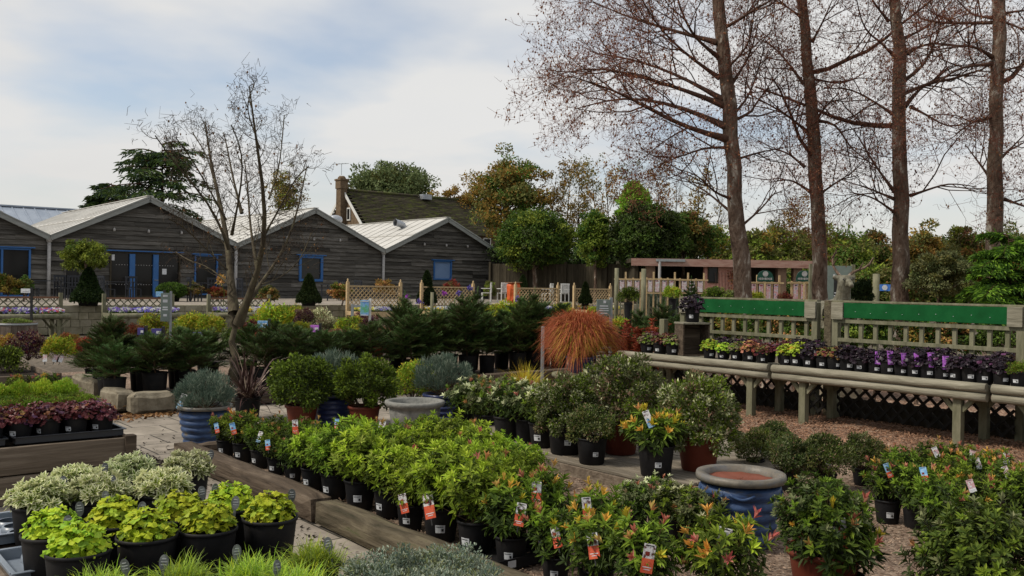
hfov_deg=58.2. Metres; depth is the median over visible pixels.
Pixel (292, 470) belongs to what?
potted shrub
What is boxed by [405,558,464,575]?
potted plant
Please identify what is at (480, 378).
potted shrub
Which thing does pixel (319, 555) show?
potted plant
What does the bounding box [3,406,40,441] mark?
potted plant
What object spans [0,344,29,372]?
bedding shrub
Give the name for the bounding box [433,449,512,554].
potted shrub
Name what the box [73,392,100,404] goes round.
potted plant
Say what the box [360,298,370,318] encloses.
information sign
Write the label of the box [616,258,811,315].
garden pavilion
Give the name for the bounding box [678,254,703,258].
hedge shrub
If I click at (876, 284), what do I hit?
timber post
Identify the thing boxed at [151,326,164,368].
price sign
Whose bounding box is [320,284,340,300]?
patio table
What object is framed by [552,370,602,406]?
cable spool table
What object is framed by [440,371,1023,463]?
bark path
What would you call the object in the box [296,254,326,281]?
window
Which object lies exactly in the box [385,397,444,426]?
stone bowl
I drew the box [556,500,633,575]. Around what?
potted shrub
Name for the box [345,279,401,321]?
planter table
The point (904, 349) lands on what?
potted heuchera
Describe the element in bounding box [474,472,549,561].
potted shrub
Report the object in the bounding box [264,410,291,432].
potted shrub
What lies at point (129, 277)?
patio chair
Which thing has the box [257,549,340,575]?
potted plant
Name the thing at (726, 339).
potted heuchera
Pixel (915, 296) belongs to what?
hedge shrub
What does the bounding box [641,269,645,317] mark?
timber post
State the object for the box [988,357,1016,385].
potted heuchera
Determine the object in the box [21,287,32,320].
information sign
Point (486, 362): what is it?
potted fir
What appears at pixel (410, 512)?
potted shrub
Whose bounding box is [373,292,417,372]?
potted fir
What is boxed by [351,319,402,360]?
potted fir
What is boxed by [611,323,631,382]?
crimson plant
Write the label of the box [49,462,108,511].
potted plant
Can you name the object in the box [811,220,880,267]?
skyline tree
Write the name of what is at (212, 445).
timber sleeper
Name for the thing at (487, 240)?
window
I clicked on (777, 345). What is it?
potted heuchera
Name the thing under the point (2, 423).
potted plant
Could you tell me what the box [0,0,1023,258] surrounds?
sky
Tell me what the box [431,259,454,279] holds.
window
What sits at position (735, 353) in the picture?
potted heuchera
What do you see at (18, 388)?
potted plant
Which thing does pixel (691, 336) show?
wooden crate
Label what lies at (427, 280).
topiary
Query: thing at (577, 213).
slender tree
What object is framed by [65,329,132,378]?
potted fir
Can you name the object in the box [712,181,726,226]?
slender tree
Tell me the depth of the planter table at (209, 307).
29.74 m
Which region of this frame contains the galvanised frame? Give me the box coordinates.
[351,304,359,315]
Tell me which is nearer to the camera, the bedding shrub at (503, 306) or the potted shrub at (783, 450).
the potted shrub at (783, 450)
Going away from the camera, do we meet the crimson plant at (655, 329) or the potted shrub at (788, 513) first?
the potted shrub at (788, 513)
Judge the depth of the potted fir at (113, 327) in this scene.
13.24 m
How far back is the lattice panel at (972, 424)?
11.59 m
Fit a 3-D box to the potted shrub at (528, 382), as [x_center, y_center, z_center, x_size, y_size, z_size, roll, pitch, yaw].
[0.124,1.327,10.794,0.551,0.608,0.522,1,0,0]
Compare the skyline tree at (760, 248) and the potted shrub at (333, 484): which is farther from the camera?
the skyline tree at (760, 248)
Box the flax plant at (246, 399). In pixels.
[211,340,290,417]
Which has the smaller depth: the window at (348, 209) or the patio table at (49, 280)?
the patio table at (49, 280)
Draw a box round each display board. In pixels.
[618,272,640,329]
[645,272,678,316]
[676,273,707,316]
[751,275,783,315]
[788,281,807,301]
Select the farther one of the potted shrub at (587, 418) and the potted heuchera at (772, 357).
the potted heuchera at (772, 357)
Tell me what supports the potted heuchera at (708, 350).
on the display bench at (750, 371)
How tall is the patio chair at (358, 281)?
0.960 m
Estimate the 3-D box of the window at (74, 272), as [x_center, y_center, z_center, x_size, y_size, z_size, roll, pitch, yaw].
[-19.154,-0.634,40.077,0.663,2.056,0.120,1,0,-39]
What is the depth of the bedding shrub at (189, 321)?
22.36 m
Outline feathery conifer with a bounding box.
[955,227,1023,331]
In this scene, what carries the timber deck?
on the gravel bed at (774, 552)
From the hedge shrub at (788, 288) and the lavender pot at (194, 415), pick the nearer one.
the lavender pot at (194, 415)
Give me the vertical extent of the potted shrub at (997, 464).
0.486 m
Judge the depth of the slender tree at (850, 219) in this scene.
91.80 m
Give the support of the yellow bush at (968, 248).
on the ground
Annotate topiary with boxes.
[57,237,110,305]
[155,281,187,301]
[295,273,322,305]
[415,269,436,305]
[518,274,530,300]
[578,281,592,305]
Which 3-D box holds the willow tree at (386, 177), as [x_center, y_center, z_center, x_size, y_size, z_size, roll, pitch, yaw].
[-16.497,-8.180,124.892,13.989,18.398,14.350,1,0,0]
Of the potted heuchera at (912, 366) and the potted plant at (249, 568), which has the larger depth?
the potted heuchera at (912, 366)
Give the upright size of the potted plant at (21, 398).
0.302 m
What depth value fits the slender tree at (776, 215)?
87.93 m
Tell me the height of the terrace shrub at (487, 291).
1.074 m
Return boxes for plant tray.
[0,435,7,445]
[0,511,14,544]
[0,546,34,575]
[5,423,126,443]
[458,538,552,568]
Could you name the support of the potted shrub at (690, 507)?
on the gravel bed at (774, 552)
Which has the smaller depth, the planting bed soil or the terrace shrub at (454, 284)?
the planting bed soil
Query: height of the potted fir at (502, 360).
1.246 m
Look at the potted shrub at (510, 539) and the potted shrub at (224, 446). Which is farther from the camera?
the potted shrub at (224, 446)
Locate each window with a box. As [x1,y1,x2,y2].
[0,246,34,296]
[64,259,80,296]
[191,253,219,294]
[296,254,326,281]
[347,207,350,220]
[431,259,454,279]
[483,238,490,244]
[707,267,717,282]
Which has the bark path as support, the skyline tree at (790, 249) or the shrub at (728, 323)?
the shrub at (728, 323)
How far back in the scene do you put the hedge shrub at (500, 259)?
53.70 m
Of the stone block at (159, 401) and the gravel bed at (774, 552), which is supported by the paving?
the stone block at (159, 401)
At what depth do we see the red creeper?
44.69 m
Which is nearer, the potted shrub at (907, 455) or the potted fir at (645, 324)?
the potted shrub at (907, 455)
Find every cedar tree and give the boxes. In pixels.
[78,182,129,208]
[88,141,217,221]
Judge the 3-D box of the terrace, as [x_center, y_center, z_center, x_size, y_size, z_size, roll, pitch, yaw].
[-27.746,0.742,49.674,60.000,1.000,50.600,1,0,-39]
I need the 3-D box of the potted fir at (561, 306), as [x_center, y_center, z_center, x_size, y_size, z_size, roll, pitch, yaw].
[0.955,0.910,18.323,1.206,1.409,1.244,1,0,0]
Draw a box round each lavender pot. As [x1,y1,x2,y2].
[171,367,236,443]
[302,347,361,427]
[411,351,476,418]
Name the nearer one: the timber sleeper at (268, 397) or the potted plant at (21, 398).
the potted plant at (21, 398)
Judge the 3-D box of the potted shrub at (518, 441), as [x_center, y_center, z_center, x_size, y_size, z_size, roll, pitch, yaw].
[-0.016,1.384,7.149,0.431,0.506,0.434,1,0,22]
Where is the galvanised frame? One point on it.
(352, 309)
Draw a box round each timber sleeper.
[174,441,330,521]
[175,387,296,409]
[200,423,388,451]
[315,498,533,575]
[357,374,481,396]
[481,368,569,382]
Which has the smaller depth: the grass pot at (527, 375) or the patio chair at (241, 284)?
the grass pot at (527, 375)
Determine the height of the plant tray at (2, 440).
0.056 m
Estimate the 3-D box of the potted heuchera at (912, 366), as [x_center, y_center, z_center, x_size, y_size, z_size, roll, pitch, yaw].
[4.703,0.887,10.725,0.309,0.321,0.312,1,0,0]
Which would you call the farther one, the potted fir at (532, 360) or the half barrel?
the half barrel
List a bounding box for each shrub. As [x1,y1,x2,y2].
[0,273,25,301]
[0,333,14,347]
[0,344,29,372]
[4,329,45,360]
[13,274,34,301]
[39,333,77,364]
[58,331,79,345]
[72,335,91,354]
[73,351,96,374]
[124,322,143,339]
[137,312,168,332]
[166,325,186,332]
[172,310,202,331]
[184,280,204,300]
[194,312,227,332]
[204,286,226,301]
[207,411,240,456]
[221,327,245,356]
[222,407,261,462]
[238,318,257,330]
[241,413,278,467]
[247,299,295,325]
[255,284,280,301]
[258,422,293,474]
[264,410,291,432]
[265,351,334,423]
[274,437,303,481]
[282,416,315,463]
[285,424,328,490]
[286,303,304,321]
[293,307,313,322]
[293,321,311,330]
[299,415,330,438]
[301,414,365,499]
[307,306,330,333]
[310,356,359,397]
[315,315,337,330]
[326,281,352,305]
[326,419,390,509]
[330,417,358,432]
[332,315,363,330]
[332,351,401,425]
[345,413,378,436]
[354,311,379,326]
[354,435,421,518]
[363,417,410,486]
[371,345,389,357]
[374,278,395,301]
[374,416,392,428]
[383,446,440,530]
[386,425,433,486]
[391,358,436,396]
[392,416,418,439]
[404,436,475,542]
[408,409,448,436]
[415,420,451,450]
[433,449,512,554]
[435,407,473,440]
[440,375,479,422]
[441,278,462,301]
[443,431,489,501]
[455,419,504,445]
[455,437,507,507]
[461,381,500,425]
[464,419,493,432]
[468,373,493,406]
[471,449,534,536]
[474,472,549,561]
[480,376,532,439]
[481,240,569,278]
[481,302,500,318]
[482,374,513,385]
[483,280,496,295]
[487,433,520,464]
[490,435,538,461]
[496,298,517,320]
[499,428,514,441]
[501,379,535,443]
[506,376,534,414]
[506,447,550,480]
[510,458,575,550]
[514,383,563,447]
[520,442,550,465]
[522,502,576,575]
[531,370,598,455]
[553,302,575,311]
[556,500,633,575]
[558,237,620,263]
[564,403,618,464]
[565,476,632,562]
[578,351,667,455]
[586,305,596,362]
[593,500,689,575]
[608,316,631,331]
[612,474,656,533]
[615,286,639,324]
[618,402,688,477]
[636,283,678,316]
[639,469,680,524]
[648,478,697,541]
[656,368,744,471]
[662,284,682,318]
[668,484,730,547]
[675,502,779,575]
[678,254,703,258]
[698,312,720,373]
[700,286,725,334]
[703,223,727,258]
[708,313,751,383]
[723,289,733,338]
[731,426,775,463]
[739,300,786,387]
[752,291,765,300]
[754,419,793,442]
[761,431,818,491]
[764,315,811,390]
[766,470,890,575]
[777,291,792,327]
[779,257,808,293]
[786,270,790,293]
[790,489,889,575]
[794,431,857,485]
[820,318,871,346]
[827,260,866,299]
[834,431,889,486]
[849,319,898,400]
[855,262,891,303]
[859,456,914,524]
[869,263,963,305]
[880,441,927,499]
[889,462,943,528]
[893,320,948,404]
[893,491,1023,575]
[904,465,972,532]
[910,435,956,467]
[922,448,971,497]
[925,322,976,355]
[939,439,984,471]
[943,470,999,515]
[945,280,982,305]
[954,447,994,496]
[960,323,1015,409]
[975,445,1021,505]
[983,455,1023,514]
[995,465,1023,528]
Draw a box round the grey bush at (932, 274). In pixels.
[901,242,975,322]
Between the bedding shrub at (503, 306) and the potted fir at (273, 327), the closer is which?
the potted fir at (273, 327)
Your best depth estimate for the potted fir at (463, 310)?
16.66 m
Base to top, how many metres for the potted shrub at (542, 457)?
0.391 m
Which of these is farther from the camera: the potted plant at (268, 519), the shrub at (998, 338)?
the shrub at (998, 338)
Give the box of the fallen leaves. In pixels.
[99,392,178,421]
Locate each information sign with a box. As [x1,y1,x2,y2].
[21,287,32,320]
[156,290,165,296]
[160,291,171,337]
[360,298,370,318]
[597,297,612,373]
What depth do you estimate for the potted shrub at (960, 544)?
4.29 m
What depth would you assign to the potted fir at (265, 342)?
13.73 m
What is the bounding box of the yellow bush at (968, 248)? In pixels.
[938,224,985,355]
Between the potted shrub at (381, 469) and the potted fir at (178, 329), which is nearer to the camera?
the potted shrub at (381, 469)
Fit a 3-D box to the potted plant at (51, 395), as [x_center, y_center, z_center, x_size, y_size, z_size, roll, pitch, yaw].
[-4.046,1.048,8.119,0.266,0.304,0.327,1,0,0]
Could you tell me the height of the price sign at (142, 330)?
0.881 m
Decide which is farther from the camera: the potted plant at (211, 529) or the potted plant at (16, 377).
the potted plant at (16, 377)
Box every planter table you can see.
[0,293,70,337]
[101,294,184,334]
[206,294,270,331]
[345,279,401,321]
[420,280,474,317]
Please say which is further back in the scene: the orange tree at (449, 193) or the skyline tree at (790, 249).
the orange tree at (449, 193)
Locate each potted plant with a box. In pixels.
[0,382,10,395]
[0,396,23,410]
[0,403,27,436]
[0,407,11,438]
[0,471,75,545]
[3,373,34,385]
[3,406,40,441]
[4,378,36,400]
[15,391,43,403]
[19,395,51,406]
[19,502,83,575]
[25,401,53,435]
[26,377,56,396]
[31,404,67,434]
[33,372,59,394]
[40,515,112,575]
[41,390,67,398]
[45,393,77,404]
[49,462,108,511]
[50,377,80,395]
[51,400,80,433]
[59,402,95,432]
[66,557,155,575]
[67,389,92,398]
[68,467,133,522]
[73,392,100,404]
[79,398,104,430]
[84,491,137,569]
[85,399,121,430]
[101,450,160,507]
[114,501,178,575]
[131,465,195,515]
[140,545,224,575]
[152,486,205,561]
[161,447,216,500]
[178,496,239,575]
[205,480,253,548]
[210,541,298,575]
[240,489,298,562]
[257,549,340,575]
[266,533,369,575]
[339,545,410,575]
[368,562,421,575]
[388,542,440,575]
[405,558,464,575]
[413,541,492,573]
[449,560,504,575]
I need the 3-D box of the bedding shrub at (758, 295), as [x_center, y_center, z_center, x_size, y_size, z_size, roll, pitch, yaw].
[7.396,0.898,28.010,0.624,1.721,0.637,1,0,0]
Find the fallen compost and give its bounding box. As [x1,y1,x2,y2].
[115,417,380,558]
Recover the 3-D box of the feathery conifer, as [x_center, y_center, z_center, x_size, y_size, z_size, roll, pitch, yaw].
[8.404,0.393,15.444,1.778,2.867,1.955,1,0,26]
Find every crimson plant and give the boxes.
[610,319,641,388]
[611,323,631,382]
[631,326,649,388]
[638,317,672,389]
[647,325,658,393]
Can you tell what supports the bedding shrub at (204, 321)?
on the ground
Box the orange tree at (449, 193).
[427,184,477,208]
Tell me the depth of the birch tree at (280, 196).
79.53 m
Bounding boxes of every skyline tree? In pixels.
[705,224,747,259]
[722,227,786,259]
[761,219,811,271]
[795,228,831,261]
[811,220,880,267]
[854,227,891,266]
[886,218,947,264]
[935,226,982,245]
[1002,220,1023,264]
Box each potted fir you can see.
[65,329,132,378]
[71,313,137,370]
[82,335,140,395]
[82,341,142,387]
[123,331,175,391]
[125,334,145,390]
[126,330,191,391]
[162,328,230,391]
[163,334,211,388]
[164,326,212,388]
[196,326,230,385]
[213,322,260,382]
[238,331,291,386]
[257,318,293,366]
[266,322,313,363]
[268,324,326,377]
[302,329,337,355]
[307,329,350,362]
[330,328,369,357]
[348,328,384,358]
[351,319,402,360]
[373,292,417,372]
[375,304,444,375]
[401,304,432,359]
[408,306,464,361]
[435,289,497,374]
[436,298,467,366]
[458,310,511,373]
[462,288,500,369]
[494,308,524,368]
[496,302,546,371]
[503,292,529,364]
[506,286,559,369]
[538,302,570,368]
[539,300,550,366]
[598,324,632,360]
[629,309,651,336]
[630,318,658,345]
[633,297,675,369]
[656,310,679,377]
[678,276,697,313]
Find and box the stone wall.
[0,304,678,334]
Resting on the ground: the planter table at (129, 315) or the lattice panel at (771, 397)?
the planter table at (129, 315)
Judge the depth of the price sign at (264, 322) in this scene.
17.96 m
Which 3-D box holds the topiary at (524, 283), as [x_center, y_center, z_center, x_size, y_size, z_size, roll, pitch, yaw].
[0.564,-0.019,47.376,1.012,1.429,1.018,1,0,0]
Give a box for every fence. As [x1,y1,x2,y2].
[488,262,642,302]
[514,282,572,310]
[572,283,623,320]
[679,296,820,415]
[831,300,1023,442]
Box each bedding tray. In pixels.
[0,307,10,313]
[11,307,37,313]
[38,307,64,313]
[106,306,132,312]
[132,306,156,312]
[154,307,179,312]
[212,306,227,312]
[239,307,257,311]
[354,307,374,311]
[371,306,392,311]
[424,306,443,310]
[577,305,591,309]
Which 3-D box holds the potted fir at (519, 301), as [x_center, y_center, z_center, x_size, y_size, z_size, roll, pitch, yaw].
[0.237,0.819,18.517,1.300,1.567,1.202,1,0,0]
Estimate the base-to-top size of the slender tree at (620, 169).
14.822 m
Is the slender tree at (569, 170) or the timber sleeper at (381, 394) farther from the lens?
the slender tree at (569, 170)
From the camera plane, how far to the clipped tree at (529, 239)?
48.85 m
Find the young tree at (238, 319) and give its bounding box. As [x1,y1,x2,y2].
[125,52,337,388]
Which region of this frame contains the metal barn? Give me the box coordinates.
[0,204,75,224]
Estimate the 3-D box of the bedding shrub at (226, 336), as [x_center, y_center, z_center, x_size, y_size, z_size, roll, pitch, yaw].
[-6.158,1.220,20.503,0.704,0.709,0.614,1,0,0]
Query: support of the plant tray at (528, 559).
on the gravel bed at (774, 552)
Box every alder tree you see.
[487,0,859,379]
[677,0,957,300]
[734,0,1023,349]
[815,0,1023,355]
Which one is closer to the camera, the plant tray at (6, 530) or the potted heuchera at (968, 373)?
the plant tray at (6, 530)
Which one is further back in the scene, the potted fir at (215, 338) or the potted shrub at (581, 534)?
the potted fir at (215, 338)
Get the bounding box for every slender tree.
[539,155,577,222]
[554,159,584,249]
[563,158,600,252]
[578,153,607,260]
[587,158,622,225]
[607,159,644,220]
[643,161,675,210]
[666,166,689,211]
[674,165,721,225]
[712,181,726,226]
[757,202,785,226]
[779,194,809,240]
[834,202,862,236]
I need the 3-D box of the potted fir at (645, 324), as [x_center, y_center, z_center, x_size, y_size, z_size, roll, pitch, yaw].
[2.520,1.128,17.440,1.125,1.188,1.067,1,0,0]
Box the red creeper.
[715,270,732,290]
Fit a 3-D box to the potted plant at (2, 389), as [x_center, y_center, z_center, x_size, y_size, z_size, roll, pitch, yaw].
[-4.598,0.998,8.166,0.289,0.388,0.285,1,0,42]
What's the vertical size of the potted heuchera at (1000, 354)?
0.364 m
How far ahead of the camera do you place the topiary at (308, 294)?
32.43 m
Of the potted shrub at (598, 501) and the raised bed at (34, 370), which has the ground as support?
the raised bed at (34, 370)
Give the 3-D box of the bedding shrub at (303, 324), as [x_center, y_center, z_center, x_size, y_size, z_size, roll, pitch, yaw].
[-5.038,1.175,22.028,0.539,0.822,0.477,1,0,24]
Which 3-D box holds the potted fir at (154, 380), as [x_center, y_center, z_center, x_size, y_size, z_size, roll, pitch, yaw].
[-4.981,1.062,12.873,0.855,0.960,0.901,1,0,27]
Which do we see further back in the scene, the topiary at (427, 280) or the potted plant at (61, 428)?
the topiary at (427, 280)
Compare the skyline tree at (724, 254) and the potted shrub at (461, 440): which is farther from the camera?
the skyline tree at (724, 254)
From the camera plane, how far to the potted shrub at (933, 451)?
7.41 m
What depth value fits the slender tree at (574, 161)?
89.89 m
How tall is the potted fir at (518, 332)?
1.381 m
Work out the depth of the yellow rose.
30.85 m
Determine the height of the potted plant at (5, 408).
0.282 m
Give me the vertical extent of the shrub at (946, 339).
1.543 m
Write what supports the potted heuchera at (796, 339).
on the display bench at (977, 396)
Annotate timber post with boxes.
[430,292,433,316]
[614,268,618,326]
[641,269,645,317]
[871,274,879,347]
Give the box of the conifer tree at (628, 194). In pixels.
[613,180,652,215]
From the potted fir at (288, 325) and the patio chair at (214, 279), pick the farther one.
the patio chair at (214, 279)
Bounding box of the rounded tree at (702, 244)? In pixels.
[674,209,721,295]
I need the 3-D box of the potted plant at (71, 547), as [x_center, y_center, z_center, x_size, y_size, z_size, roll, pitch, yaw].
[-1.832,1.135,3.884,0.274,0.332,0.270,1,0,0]
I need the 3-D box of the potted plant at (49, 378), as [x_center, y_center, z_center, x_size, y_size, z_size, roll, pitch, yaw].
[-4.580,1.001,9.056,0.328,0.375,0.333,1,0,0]
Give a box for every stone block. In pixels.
[72,374,97,395]
[100,387,133,413]
[127,389,175,413]
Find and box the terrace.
[0,297,638,335]
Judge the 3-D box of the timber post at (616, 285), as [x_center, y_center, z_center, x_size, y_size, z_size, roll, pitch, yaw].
[3.853,0.472,34.002,0.152,2.415,0.160,1,0,0]
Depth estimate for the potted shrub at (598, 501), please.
5.39 m
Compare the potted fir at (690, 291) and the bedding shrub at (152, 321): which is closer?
the bedding shrub at (152, 321)
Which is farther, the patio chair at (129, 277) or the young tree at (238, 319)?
the patio chair at (129, 277)
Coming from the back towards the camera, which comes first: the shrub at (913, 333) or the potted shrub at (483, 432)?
the shrub at (913, 333)
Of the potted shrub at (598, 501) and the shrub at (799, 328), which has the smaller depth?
the potted shrub at (598, 501)
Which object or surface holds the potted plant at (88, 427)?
in the plant tray at (116, 430)
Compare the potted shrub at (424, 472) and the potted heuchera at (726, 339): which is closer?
the potted shrub at (424, 472)
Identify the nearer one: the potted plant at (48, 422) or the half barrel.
the potted plant at (48, 422)
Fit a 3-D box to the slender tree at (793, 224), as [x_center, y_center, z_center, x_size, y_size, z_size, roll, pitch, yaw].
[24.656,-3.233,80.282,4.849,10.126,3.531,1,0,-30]
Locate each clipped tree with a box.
[493,205,575,295]
[572,209,615,301]
[606,199,693,270]
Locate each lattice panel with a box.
[676,380,821,413]
[840,397,1014,439]
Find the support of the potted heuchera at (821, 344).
on the display bench at (977, 396)
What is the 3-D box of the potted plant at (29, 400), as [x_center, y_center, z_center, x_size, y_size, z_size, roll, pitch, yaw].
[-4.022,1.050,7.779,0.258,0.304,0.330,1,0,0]
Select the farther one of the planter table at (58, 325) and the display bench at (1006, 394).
the planter table at (58, 325)
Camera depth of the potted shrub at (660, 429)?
7.44 m
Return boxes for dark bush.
[851,278,875,300]
[1011,291,1023,360]
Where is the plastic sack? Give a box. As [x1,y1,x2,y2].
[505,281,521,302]
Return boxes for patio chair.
[23,274,39,299]
[53,275,70,299]
[62,275,79,299]
[97,276,115,300]
[125,276,141,299]
[186,277,201,301]
[207,277,221,300]
[236,278,248,297]
[338,280,351,300]
[354,280,367,299]
[481,282,491,301]
[497,282,506,301]
[542,283,553,301]
[559,283,569,302]
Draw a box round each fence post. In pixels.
[658,319,667,392]
[822,300,831,415]
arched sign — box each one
[757,270,773,297]
[796,270,808,301]
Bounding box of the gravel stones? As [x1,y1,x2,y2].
[251,459,1023,575]
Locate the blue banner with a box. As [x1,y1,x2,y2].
[880,284,890,290]
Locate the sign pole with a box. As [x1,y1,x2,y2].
[540,327,544,381]
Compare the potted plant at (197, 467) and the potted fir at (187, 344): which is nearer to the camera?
the potted plant at (197, 467)
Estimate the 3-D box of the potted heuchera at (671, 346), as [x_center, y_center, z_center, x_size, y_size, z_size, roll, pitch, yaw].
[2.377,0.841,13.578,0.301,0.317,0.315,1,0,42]
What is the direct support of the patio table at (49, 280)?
on the terrace
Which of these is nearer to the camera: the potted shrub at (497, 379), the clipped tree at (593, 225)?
the potted shrub at (497, 379)
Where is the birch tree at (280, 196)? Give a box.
[264,161,310,211]
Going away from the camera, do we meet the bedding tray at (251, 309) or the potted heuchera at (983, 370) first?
the potted heuchera at (983, 370)
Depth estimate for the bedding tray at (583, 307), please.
39.81 m
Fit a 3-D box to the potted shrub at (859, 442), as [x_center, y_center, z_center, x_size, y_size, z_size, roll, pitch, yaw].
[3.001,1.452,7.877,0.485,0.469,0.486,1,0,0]
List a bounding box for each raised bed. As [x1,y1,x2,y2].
[0,363,61,385]
[0,434,136,505]
[0,543,293,575]
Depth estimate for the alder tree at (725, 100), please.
17.30 m
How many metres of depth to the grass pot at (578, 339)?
12.15 m
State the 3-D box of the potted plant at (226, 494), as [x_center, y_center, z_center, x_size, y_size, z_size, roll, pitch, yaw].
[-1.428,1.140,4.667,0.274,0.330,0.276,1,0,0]
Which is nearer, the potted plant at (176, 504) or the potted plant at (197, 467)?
the potted plant at (176, 504)
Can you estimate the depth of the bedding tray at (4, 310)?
25.38 m
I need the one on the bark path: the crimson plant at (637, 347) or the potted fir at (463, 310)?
the crimson plant at (637, 347)
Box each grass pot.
[498,361,553,386]
[535,303,631,375]
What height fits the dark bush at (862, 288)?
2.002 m
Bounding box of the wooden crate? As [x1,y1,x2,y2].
[674,322,710,355]
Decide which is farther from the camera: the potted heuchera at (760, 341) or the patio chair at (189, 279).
the patio chair at (189, 279)
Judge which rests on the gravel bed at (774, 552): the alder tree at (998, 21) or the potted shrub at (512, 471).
the potted shrub at (512, 471)
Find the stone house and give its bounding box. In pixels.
[330,163,500,245]
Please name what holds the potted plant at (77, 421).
in the plant tray at (116, 430)
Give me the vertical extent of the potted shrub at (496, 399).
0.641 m
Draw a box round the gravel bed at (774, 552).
[232,453,1021,575]
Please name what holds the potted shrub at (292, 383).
on the paving
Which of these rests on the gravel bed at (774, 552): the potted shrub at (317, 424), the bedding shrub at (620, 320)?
the potted shrub at (317, 424)
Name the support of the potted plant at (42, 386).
on the raised bed at (26, 459)
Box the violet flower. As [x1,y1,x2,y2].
[442,291,447,308]
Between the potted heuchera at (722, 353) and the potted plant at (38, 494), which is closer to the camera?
the potted plant at (38, 494)
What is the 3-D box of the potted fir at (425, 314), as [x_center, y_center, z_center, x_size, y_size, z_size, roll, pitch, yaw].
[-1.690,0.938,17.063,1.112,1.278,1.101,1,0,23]
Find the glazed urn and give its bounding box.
[696,464,786,550]
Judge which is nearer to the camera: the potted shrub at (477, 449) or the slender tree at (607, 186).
the potted shrub at (477, 449)
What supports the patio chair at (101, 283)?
on the terrace
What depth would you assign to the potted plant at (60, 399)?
7.88 m
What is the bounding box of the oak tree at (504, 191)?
[460,142,563,238]
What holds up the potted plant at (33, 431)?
in the plant tray at (116, 430)
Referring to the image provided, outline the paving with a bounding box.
[0,393,422,575]
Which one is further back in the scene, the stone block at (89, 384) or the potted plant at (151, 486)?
the stone block at (89, 384)
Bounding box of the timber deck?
[448,417,829,495]
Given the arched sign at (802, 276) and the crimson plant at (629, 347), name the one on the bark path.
the crimson plant at (629, 347)
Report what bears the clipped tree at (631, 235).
on the ground
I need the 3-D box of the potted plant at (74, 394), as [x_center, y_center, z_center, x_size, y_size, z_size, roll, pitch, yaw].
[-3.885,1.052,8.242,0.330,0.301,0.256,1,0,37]
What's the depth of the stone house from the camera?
92.09 m
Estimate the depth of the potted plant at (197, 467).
5.39 m
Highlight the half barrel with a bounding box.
[0,317,37,347]
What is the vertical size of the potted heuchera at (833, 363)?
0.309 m
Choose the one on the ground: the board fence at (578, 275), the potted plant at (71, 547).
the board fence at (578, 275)
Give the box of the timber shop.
[0,195,503,298]
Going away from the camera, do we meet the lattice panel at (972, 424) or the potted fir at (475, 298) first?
the lattice panel at (972, 424)
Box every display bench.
[617,351,798,416]
[771,365,1015,446]
[990,384,1023,412]
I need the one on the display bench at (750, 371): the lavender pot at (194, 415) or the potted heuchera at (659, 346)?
the potted heuchera at (659, 346)
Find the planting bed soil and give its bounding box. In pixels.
[62,354,601,409]
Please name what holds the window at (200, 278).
in the timber shop
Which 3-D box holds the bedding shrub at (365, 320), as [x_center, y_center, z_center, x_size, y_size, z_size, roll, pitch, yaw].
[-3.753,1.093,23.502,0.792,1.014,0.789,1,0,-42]
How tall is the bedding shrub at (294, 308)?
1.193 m
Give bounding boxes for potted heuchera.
[637,333,655,352]
[640,331,658,351]
[651,334,666,353]
[660,332,673,352]
[663,335,678,355]
[677,294,705,321]
[699,338,719,358]
[714,342,729,359]
[715,336,731,358]
[726,341,743,360]
[731,338,746,359]
[739,340,759,362]
[744,338,762,347]
[753,345,771,363]
[761,342,775,362]
[772,340,791,363]
[775,343,793,365]
[784,342,804,366]
[790,337,811,349]
[798,342,820,367]
[809,339,827,349]
[811,347,829,368]
[824,346,842,369]
[834,343,858,370]
[848,347,872,372]
[863,350,884,373]
[877,349,897,374]
[892,351,908,376]
[894,347,914,354]
[902,351,925,377]
[913,346,936,354]
[917,350,940,378]
[931,347,955,356]
[932,354,954,379]
[945,354,967,380]
[956,353,981,382]
[972,356,997,384]
[988,350,1014,363]
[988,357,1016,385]
[1006,359,1023,386]
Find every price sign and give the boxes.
[137,326,147,334]
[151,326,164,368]
[258,319,270,327]
[310,323,321,331]
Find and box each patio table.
[29,280,61,299]
[100,281,135,300]
[189,283,220,300]
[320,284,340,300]
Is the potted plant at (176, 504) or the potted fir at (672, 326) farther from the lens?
the potted fir at (672, 326)
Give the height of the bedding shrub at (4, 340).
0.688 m
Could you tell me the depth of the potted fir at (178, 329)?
14.06 m
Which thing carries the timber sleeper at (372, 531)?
on the paving
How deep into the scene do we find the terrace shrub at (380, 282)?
41.95 m
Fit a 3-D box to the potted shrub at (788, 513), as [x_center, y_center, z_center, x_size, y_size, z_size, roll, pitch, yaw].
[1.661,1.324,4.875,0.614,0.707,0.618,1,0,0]
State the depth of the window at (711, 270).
44.87 m
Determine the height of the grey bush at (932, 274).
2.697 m
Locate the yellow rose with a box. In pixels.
[214,274,225,304]
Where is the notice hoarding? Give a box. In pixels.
[808,264,854,342]
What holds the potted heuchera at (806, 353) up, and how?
on the display bench at (977, 396)
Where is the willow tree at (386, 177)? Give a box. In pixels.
[348,159,440,194]
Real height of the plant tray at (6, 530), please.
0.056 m

